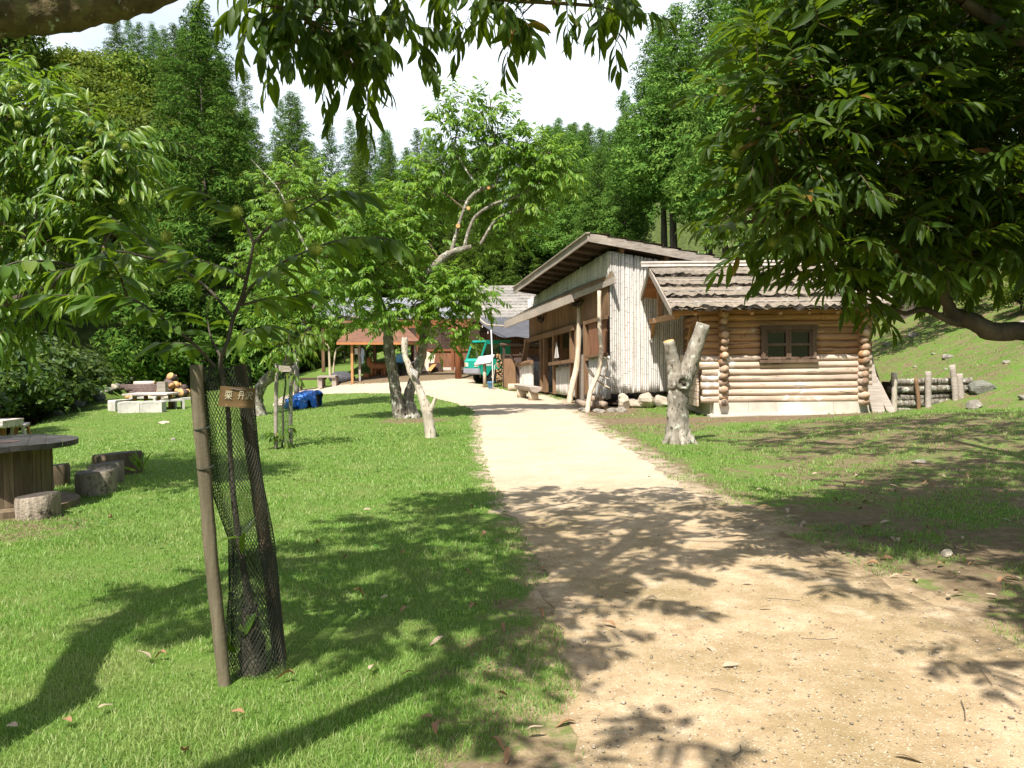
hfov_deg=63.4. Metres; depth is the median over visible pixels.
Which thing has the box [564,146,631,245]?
cedar tree
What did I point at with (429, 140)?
cedar tree
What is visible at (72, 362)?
shrub
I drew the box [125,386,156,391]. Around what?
log
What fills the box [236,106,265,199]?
cedar tree
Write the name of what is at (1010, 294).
shrub
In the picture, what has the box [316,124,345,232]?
cedar tree
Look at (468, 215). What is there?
cedar tree
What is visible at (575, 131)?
cedar tree
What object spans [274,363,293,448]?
tree guard
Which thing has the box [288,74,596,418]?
chestnut tree
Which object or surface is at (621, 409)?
stone
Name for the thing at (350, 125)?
cedar tree
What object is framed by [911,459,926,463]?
stone
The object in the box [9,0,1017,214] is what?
sky
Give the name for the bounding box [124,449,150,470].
weed
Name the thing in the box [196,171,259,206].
broadleaf tree
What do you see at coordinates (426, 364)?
pole bundle
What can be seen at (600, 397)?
short log
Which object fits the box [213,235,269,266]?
broadleaf tree
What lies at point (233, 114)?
cedar tree
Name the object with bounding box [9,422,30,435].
log bench
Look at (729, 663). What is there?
dry leaf
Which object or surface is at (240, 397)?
plant label
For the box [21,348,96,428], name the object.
shrub
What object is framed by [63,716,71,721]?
dry leaf
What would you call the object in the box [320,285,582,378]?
timber hall
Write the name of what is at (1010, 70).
cedar tree
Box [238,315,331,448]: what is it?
chestnut sapling
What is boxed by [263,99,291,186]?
cedar tree
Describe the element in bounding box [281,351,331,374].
shrub
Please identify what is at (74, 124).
broadleaf tree
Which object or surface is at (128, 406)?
concrete seat
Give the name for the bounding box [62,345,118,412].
shrub
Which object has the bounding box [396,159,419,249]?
cedar tree
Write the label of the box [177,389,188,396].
firewood
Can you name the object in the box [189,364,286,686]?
tree guard
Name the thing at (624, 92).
cedar tree
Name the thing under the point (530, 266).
cedar tree
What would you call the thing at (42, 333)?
shrub
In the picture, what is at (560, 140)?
cedar tree
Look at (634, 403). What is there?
stone
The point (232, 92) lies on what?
cedar tree
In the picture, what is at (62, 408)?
shrub
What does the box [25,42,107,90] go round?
broadleaf tree
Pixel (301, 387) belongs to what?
plank table
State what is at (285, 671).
dry leaf
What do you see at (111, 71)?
broadleaf tree
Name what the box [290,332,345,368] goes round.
shrub
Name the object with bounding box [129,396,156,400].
concrete seat
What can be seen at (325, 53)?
chestnut tree
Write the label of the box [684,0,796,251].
cedar tree
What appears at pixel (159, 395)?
picnic table
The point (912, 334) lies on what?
stone
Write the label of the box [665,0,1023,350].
chestnut tree
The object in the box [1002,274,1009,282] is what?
shrub
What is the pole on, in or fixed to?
on the ground at (974, 583)
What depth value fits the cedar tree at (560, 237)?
76.10 m
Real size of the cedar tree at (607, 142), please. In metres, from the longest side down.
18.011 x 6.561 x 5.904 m
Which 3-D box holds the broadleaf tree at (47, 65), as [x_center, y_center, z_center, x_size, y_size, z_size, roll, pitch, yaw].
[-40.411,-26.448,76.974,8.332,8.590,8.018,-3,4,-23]
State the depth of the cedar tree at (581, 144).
89.26 m
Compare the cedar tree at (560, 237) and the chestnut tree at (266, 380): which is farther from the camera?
the cedar tree at (560, 237)
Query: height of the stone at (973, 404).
0.234 m
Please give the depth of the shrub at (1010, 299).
27.05 m
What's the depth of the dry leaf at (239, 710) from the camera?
3.39 m
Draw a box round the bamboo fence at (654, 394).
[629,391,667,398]
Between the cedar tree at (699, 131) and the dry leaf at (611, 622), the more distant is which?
the cedar tree at (699, 131)
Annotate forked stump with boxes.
[662,322,709,444]
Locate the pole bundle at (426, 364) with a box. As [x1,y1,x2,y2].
[422,352,434,371]
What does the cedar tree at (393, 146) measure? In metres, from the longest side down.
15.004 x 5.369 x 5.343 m
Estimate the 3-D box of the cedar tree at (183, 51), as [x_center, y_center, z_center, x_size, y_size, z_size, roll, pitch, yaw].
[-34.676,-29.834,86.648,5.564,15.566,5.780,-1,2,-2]
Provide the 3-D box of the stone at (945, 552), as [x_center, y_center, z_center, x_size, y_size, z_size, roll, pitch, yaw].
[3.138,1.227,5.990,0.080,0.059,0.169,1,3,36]
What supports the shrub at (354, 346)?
on the ground at (974, 583)
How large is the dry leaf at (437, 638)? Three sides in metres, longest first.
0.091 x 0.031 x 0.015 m
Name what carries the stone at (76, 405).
on the ground at (974, 583)
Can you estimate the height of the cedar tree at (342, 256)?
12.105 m
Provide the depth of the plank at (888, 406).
18.61 m
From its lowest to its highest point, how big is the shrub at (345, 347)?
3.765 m
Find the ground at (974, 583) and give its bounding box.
[0,141,1023,767]
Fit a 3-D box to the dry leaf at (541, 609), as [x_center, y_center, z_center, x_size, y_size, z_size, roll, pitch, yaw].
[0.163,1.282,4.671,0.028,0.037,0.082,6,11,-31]
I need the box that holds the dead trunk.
[401,337,436,437]
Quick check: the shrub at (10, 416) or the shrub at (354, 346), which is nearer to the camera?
the shrub at (10, 416)
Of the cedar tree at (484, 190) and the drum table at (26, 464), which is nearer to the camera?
the drum table at (26, 464)
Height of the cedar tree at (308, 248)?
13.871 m
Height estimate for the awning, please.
1.088 m
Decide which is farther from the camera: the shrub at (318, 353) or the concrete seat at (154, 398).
the shrub at (318, 353)
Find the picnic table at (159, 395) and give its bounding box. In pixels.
[122,392,179,408]
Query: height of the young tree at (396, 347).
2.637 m
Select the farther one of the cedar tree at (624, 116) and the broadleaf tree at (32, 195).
the cedar tree at (624, 116)
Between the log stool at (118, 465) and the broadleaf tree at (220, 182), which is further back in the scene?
the broadleaf tree at (220, 182)
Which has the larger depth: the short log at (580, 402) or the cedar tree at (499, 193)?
the cedar tree at (499, 193)
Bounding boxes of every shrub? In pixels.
[0,316,32,341]
[0,344,79,404]
[0,347,80,417]
[0,380,17,417]
[1,363,69,430]
[2,400,64,434]
[2,402,41,421]
[5,312,48,341]
[7,335,110,425]
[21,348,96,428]
[25,369,92,421]
[31,401,73,425]
[44,338,119,394]
[56,344,110,402]
[58,348,98,398]
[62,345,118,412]
[280,317,326,346]
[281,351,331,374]
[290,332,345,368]
[290,345,335,365]
[327,324,382,363]
[337,327,372,356]
[941,290,974,313]
[951,275,1005,303]
[990,285,1023,312]
[996,289,1023,314]
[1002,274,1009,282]
[1002,282,1023,301]
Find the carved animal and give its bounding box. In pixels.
[367,356,385,376]
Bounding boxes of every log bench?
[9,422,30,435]
[514,384,541,399]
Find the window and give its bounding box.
[758,325,818,362]
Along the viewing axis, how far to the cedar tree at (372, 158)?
97.88 m
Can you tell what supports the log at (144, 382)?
on the log at (122, 386)
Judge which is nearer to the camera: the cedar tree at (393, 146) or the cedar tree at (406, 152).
the cedar tree at (406, 152)
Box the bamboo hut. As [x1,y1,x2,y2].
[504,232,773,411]
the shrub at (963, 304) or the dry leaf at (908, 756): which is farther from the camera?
the shrub at (963, 304)
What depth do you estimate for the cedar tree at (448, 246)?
75.87 m
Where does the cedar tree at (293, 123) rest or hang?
on the ground at (974, 583)
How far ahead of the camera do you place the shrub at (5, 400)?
25.55 m
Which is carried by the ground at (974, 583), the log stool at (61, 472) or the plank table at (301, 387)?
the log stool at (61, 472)
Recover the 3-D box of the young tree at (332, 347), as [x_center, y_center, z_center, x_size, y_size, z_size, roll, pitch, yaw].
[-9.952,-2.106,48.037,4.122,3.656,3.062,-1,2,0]
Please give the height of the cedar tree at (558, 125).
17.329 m
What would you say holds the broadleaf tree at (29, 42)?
on the ground at (974, 583)
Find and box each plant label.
[218,386,255,407]
[279,365,289,371]
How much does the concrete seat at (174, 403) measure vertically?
0.470 m
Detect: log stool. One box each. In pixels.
[14,491,60,520]
[53,463,69,487]
[74,466,116,496]
[87,460,123,483]
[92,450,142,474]
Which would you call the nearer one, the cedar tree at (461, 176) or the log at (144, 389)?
the log at (144, 389)
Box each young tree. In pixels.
[312,323,370,374]
[356,328,383,364]
[379,328,410,351]
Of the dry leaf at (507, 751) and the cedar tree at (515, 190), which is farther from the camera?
the cedar tree at (515, 190)
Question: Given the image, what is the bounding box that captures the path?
[285,379,1023,767]
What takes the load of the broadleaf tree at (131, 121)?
on the ground at (974, 583)
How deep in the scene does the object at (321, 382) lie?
41.73 m
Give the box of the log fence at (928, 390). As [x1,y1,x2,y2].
[882,364,972,410]
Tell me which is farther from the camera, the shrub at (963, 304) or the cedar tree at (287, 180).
the cedar tree at (287, 180)
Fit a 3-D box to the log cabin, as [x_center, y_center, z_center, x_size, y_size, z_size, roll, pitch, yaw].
[5.904,-1.206,20.760,5.352,3.755,5.941,-1,2,0]
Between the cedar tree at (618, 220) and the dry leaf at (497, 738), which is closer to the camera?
the dry leaf at (497, 738)
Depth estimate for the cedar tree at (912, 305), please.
32.54 m
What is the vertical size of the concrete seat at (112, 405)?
0.470 m
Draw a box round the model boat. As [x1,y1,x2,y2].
[553,339,559,361]
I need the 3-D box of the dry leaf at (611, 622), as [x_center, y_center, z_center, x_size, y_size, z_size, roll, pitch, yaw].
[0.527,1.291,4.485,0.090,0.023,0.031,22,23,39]
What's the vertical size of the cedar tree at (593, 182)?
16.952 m
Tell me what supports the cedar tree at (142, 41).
on the ground at (974, 583)
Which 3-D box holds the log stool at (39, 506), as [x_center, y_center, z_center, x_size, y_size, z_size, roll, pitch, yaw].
[-4.475,1.151,7.803,0.399,0.260,0.418,-1,2,0]
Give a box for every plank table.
[299,378,326,389]
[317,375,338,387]
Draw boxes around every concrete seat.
[108,399,132,410]
[117,401,140,412]
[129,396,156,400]
[140,401,165,412]
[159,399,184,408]
[172,397,190,408]
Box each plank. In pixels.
[867,356,884,412]
[876,375,894,411]
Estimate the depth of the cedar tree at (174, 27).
78.40 m
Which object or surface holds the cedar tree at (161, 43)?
on the ground at (974, 583)
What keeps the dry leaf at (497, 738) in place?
on the ground at (974, 583)
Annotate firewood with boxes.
[164,378,174,388]
[167,373,177,380]
[173,381,179,388]
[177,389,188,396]
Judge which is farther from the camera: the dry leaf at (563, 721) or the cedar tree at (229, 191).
the cedar tree at (229, 191)
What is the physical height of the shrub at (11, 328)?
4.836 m
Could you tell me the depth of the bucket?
32.33 m
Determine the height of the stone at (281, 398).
0.498 m
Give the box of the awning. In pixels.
[480,317,528,337]
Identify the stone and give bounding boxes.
[44,409,63,417]
[67,394,94,408]
[90,394,105,402]
[106,384,118,389]
[273,397,288,409]
[595,409,605,412]
[607,408,614,411]
[617,407,627,411]
[618,393,629,407]
[629,399,639,407]
[638,392,654,407]
[654,395,667,406]
[908,332,917,337]
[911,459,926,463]
[940,549,952,556]
[942,354,952,359]
[966,400,982,409]
[967,380,996,394]
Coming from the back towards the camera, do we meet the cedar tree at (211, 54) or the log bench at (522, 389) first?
the cedar tree at (211, 54)
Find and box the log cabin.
[640,260,908,416]
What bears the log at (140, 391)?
on the log
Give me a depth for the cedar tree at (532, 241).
79.83 m
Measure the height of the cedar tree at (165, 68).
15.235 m
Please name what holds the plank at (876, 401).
on the ground at (974, 583)
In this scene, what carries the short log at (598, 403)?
on the ground at (974, 583)
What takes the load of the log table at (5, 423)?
on the ground at (974, 583)
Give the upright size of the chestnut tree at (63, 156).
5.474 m
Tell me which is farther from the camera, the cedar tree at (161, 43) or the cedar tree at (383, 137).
the cedar tree at (383, 137)
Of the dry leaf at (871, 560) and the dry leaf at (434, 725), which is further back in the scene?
the dry leaf at (871, 560)
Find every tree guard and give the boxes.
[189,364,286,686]
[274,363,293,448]
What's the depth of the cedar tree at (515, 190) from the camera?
88.31 m
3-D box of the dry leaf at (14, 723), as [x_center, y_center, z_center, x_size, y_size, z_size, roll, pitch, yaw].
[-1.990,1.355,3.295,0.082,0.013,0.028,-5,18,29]
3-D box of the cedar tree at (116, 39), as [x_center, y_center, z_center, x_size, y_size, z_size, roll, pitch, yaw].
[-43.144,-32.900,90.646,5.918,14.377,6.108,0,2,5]
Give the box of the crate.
[429,363,442,371]
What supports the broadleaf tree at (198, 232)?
on the ground at (974, 583)
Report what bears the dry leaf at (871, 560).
on the ground at (974, 583)
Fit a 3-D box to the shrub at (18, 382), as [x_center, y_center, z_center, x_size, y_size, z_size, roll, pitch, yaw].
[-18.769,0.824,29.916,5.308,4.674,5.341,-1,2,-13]
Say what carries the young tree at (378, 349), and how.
on the ground at (974, 583)
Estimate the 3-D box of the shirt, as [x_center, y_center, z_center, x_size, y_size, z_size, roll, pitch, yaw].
[-7.585,-1.423,42.013,0.204,0.824,0.080,-1,2,0]
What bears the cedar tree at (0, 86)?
on the ground at (974, 583)
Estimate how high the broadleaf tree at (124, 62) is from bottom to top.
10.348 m
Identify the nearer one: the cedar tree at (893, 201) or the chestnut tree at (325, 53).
the chestnut tree at (325, 53)
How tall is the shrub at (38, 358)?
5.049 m
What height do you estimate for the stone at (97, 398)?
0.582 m
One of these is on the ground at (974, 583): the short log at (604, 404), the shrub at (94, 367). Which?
the shrub at (94, 367)
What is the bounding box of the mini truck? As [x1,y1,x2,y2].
[463,340,510,382]
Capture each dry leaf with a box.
[6,721,17,725]
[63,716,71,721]
[180,746,188,752]
[231,708,243,712]
[275,669,294,678]
[430,635,443,644]
[431,720,440,733]
[490,736,504,749]
[504,747,510,762]
[537,607,543,616]
[556,718,574,726]
[603,620,615,626]
[723,661,738,665]
[863,559,878,564]
[880,555,892,558]
[895,754,920,761]
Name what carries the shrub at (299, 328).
on the ground at (974, 583)
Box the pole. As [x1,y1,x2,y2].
[491,330,493,388]
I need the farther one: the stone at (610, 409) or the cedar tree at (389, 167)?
the cedar tree at (389, 167)
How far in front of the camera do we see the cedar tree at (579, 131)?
93.87 m
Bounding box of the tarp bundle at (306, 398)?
[284,390,322,408]
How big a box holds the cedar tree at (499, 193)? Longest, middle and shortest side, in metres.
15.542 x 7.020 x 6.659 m
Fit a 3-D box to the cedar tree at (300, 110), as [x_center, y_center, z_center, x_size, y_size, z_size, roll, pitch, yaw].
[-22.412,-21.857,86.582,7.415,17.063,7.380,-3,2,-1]
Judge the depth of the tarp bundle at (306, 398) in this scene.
25.28 m
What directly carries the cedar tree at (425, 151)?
on the ground at (974, 583)
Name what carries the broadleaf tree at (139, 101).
on the ground at (974, 583)
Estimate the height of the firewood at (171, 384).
0.534 m
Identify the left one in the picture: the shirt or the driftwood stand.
the shirt
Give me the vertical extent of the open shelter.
2.824 m
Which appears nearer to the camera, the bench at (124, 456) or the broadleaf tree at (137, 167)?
the bench at (124, 456)
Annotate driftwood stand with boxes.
[585,357,609,393]
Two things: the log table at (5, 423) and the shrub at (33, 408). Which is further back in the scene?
the shrub at (33, 408)
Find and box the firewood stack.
[495,354,502,385]
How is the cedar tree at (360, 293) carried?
on the ground at (974, 583)
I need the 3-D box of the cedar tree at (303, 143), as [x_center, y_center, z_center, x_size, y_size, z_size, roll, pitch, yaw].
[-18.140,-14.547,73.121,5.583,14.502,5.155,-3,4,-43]
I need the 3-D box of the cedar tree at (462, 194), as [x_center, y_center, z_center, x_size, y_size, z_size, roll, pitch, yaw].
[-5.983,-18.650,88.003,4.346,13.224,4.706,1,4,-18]
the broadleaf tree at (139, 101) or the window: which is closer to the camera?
the window
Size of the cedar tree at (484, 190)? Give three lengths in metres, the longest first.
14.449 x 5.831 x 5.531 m
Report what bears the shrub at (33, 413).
on the ground at (974, 583)
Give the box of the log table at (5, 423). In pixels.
[0,418,23,435]
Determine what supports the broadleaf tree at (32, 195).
on the ground at (974, 583)
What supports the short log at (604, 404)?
on the stone
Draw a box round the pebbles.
[499,453,1023,767]
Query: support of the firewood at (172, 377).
on the firewood
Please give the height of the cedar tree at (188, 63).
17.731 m
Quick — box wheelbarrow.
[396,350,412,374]
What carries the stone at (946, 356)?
on the ground at (974, 583)
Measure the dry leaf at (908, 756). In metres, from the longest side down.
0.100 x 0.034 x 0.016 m
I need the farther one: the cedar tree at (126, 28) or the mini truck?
the cedar tree at (126, 28)
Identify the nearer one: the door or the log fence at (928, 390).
the log fence at (928, 390)
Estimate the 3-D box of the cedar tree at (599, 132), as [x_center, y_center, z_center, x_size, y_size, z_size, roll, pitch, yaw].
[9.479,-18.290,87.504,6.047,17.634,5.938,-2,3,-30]
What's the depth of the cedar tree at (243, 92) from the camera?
79.08 m
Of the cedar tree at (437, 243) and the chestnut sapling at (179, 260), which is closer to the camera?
the chestnut sapling at (179, 260)
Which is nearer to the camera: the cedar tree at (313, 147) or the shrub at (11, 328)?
the shrub at (11, 328)
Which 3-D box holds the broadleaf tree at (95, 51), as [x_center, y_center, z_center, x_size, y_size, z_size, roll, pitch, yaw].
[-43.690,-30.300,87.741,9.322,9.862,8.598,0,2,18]
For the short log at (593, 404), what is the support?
on the ground at (974, 583)
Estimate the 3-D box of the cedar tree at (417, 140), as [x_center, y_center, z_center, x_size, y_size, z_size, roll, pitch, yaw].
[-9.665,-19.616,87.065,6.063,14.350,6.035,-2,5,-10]
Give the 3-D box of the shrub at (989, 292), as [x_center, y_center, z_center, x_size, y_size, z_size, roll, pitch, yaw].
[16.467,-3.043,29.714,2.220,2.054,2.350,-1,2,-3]
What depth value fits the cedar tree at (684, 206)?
49.88 m
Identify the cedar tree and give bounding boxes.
[0,61,24,168]
[89,0,307,389]
[101,21,127,66]
[118,21,140,70]
[126,22,153,87]
[145,21,159,66]
[146,29,161,58]
[147,25,182,105]
[150,47,197,176]
[163,22,189,102]
[174,25,188,97]
[178,48,223,168]
[193,26,219,113]
[198,68,256,230]
[222,67,239,158]
[229,68,267,193]
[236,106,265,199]
[238,148,276,246]
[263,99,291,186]
[265,198,313,350]
[267,90,336,219]
[268,146,286,204]
[277,93,326,182]
[281,173,303,242]
[285,175,329,327]
[289,137,328,273]
[296,143,337,225]
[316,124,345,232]
[328,204,377,323]
[330,203,374,297]
[335,151,392,297]
[336,117,369,216]
[338,138,378,283]
[364,130,384,193]
[368,129,405,216]
[369,141,401,231]
[377,129,400,183]
[384,146,435,297]
[394,127,447,239]
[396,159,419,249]
[414,137,439,211]
[414,138,432,181]
[419,144,470,272]
[436,211,474,289]
[443,147,466,238]
[457,153,503,284]
[460,146,502,264]
[460,208,503,292]
[461,156,475,212]
[470,155,515,280]
[497,161,546,284]
[500,140,542,276]
[502,176,555,284]
[508,126,575,258]
[537,134,579,229]
[538,131,596,255]
[550,117,564,144]
[560,123,585,201]
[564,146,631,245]
[569,121,587,157]
[572,130,593,195]
[575,130,588,171]
[578,154,606,229]
[582,122,599,164]
[584,127,608,179]
[588,130,637,239]
[595,124,655,242]
[606,1,703,246]
[606,90,632,154]
[607,19,688,246]
[611,131,657,232]
[615,112,660,225]
[643,0,725,253]
[660,19,740,257]
[675,0,776,252]
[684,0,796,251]
[834,3,924,295]
[835,0,1017,318]
[996,9,1023,142]
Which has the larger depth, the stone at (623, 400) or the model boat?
the model boat
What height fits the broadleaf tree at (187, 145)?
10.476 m
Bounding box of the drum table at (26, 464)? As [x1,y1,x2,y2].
[0,434,80,519]
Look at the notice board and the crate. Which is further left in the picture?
the crate
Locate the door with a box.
[579,326,583,399]
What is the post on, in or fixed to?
on the ground at (974, 583)
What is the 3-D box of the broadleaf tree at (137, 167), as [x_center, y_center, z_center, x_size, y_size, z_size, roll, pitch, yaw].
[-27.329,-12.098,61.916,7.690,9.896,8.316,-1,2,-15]
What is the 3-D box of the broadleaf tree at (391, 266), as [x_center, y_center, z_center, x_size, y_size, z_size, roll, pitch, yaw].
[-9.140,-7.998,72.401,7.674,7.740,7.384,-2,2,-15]
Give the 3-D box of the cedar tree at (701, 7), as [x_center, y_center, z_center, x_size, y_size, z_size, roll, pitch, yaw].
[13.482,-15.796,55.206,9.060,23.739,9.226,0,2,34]
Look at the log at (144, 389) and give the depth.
40.66 m
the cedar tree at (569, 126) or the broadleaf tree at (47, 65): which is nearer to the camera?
the broadleaf tree at (47, 65)
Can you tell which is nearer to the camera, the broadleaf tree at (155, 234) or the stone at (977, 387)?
the stone at (977, 387)
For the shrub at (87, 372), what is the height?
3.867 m
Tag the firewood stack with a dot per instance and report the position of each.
(498, 366)
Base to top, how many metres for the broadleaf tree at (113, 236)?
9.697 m
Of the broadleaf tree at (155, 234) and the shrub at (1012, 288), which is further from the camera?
the broadleaf tree at (155, 234)
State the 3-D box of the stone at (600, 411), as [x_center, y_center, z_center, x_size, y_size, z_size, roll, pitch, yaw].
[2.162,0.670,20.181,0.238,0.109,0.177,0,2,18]
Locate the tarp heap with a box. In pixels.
[329,371,355,383]
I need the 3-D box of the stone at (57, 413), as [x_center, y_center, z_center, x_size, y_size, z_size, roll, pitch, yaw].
[-18.697,1.251,33.917,0.762,0.452,0.514,1,2,27]
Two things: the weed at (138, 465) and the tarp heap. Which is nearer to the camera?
the weed at (138, 465)
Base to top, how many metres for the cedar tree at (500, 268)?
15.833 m
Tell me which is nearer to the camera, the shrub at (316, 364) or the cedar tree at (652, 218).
the shrub at (316, 364)
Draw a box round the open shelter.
[336,328,418,383]
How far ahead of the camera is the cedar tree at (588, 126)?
97.09 m
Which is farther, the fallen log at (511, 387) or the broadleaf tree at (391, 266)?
the broadleaf tree at (391, 266)
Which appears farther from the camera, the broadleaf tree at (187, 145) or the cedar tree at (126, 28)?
the cedar tree at (126, 28)
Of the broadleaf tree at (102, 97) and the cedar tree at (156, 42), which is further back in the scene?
the cedar tree at (156, 42)
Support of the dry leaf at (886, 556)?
on the ground at (974, 583)
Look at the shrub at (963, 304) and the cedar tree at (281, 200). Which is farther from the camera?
the cedar tree at (281, 200)
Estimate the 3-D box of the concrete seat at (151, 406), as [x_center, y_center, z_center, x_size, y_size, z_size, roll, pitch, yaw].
[-14.322,0.924,33.055,0.888,0.490,0.438,-1,2,0]
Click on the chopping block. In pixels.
(162, 386)
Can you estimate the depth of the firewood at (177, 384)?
41.03 m
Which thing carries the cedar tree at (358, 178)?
on the ground at (974, 583)
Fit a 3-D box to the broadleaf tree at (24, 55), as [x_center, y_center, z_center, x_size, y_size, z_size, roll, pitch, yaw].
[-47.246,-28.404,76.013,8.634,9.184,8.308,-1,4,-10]
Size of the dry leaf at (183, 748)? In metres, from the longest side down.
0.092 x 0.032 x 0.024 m
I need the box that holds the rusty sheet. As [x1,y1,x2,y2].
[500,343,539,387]
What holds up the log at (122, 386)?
on the log at (127, 389)
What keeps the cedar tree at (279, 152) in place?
on the ground at (974, 583)
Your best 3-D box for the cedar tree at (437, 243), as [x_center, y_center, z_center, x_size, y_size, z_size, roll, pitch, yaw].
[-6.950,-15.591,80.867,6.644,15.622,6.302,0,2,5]
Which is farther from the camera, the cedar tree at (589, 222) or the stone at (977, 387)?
the cedar tree at (589, 222)
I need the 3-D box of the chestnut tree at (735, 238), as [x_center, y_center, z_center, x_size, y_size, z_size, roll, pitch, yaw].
[11.171,-4.133,28.141,10.138,7.898,3.439,-1,2,0]
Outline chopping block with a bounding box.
[157,382,167,398]
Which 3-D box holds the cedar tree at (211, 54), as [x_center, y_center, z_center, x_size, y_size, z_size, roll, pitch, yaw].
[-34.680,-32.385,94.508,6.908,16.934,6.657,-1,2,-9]
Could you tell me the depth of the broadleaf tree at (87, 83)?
68.20 m
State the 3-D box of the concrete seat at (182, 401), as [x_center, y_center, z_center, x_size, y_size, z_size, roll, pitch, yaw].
[-14.073,0.867,34.254,0.950,0.470,0.420,-2,3,-31]
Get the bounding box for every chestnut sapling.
[0,186,421,676]
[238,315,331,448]
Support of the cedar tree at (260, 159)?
on the ground at (974, 583)
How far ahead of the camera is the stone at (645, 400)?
21.51 m
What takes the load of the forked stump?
on the ground at (974, 583)
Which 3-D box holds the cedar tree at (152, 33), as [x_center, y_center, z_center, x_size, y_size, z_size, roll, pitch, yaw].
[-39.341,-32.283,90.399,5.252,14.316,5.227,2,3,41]
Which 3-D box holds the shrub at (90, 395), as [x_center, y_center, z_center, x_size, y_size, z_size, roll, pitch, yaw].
[-20.059,0.752,34.608,4.664,4.113,4.673,0,2,19]
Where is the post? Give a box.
[294,359,298,394]
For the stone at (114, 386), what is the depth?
49.08 m
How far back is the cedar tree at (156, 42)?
94.61 m
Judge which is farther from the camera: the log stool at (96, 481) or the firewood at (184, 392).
the firewood at (184, 392)
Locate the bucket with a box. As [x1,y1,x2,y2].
[487,382,493,388]
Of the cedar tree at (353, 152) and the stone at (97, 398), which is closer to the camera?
the stone at (97, 398)
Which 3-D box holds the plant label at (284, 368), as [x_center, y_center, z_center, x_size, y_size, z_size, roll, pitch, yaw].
[-3.619,-0.246,13.167,0.178,0.105,0.018,-1,2,0]
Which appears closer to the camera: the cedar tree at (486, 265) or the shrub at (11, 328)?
the shrub at (11, 328)
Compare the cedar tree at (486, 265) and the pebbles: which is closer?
the pebbles
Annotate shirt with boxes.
[361,348,364,363]
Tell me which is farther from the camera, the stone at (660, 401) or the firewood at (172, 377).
the firewood at (172, 377)
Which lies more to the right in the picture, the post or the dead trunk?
the dead trunk
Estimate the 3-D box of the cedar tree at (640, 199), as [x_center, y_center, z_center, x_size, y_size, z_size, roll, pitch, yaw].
[11.110,-15.913,62.591,7.947,23.442,8.673,-1,2,0]
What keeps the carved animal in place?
on the ground at (974, 583)
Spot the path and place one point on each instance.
(541, 461)
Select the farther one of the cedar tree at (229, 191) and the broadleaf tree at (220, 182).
the broadleaf tree at (220, 182)
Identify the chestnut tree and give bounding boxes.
[0,0,678,166]
[0,48,187,384]
[215,144,405,415]
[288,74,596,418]
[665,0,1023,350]
[697,156,979,309]
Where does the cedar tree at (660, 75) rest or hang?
on the ground at (974, 583)
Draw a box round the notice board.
[474,354,494,387]
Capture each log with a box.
[120,384,156,389]
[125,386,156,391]
[129,391,155,392]
[132,389,156,390]
[133,381,155,383]
[508,383,539,390]
[575,399,585,406]
[583,399,595,407]
[584,394,597,400]
[592,394,603,400]
[593,400,600,407]
[600,400,607,407]
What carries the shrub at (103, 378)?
on the ground at (974, 583)
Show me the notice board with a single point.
(484, 360)
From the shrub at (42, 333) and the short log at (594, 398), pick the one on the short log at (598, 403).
the short log at (594, 398)
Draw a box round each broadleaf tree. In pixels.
[0,35,56,71]
[0,162,75,235]
[2,38,42,69]
[3,105,122,165]
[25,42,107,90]
[34,51,79,78]
[41,49,139,91]
[51,68,142,108]
[58,197,134,251]
[62,90,144,126]
[81,46,138,87]
[81,79,190,130]
[90,102,200,171]
[92,46,164,97]
[105,215,200,280]
[122,166,193,218]
[141,118,223,175]
[158,204,229,239]
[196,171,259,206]
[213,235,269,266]
[371,250,445,297]

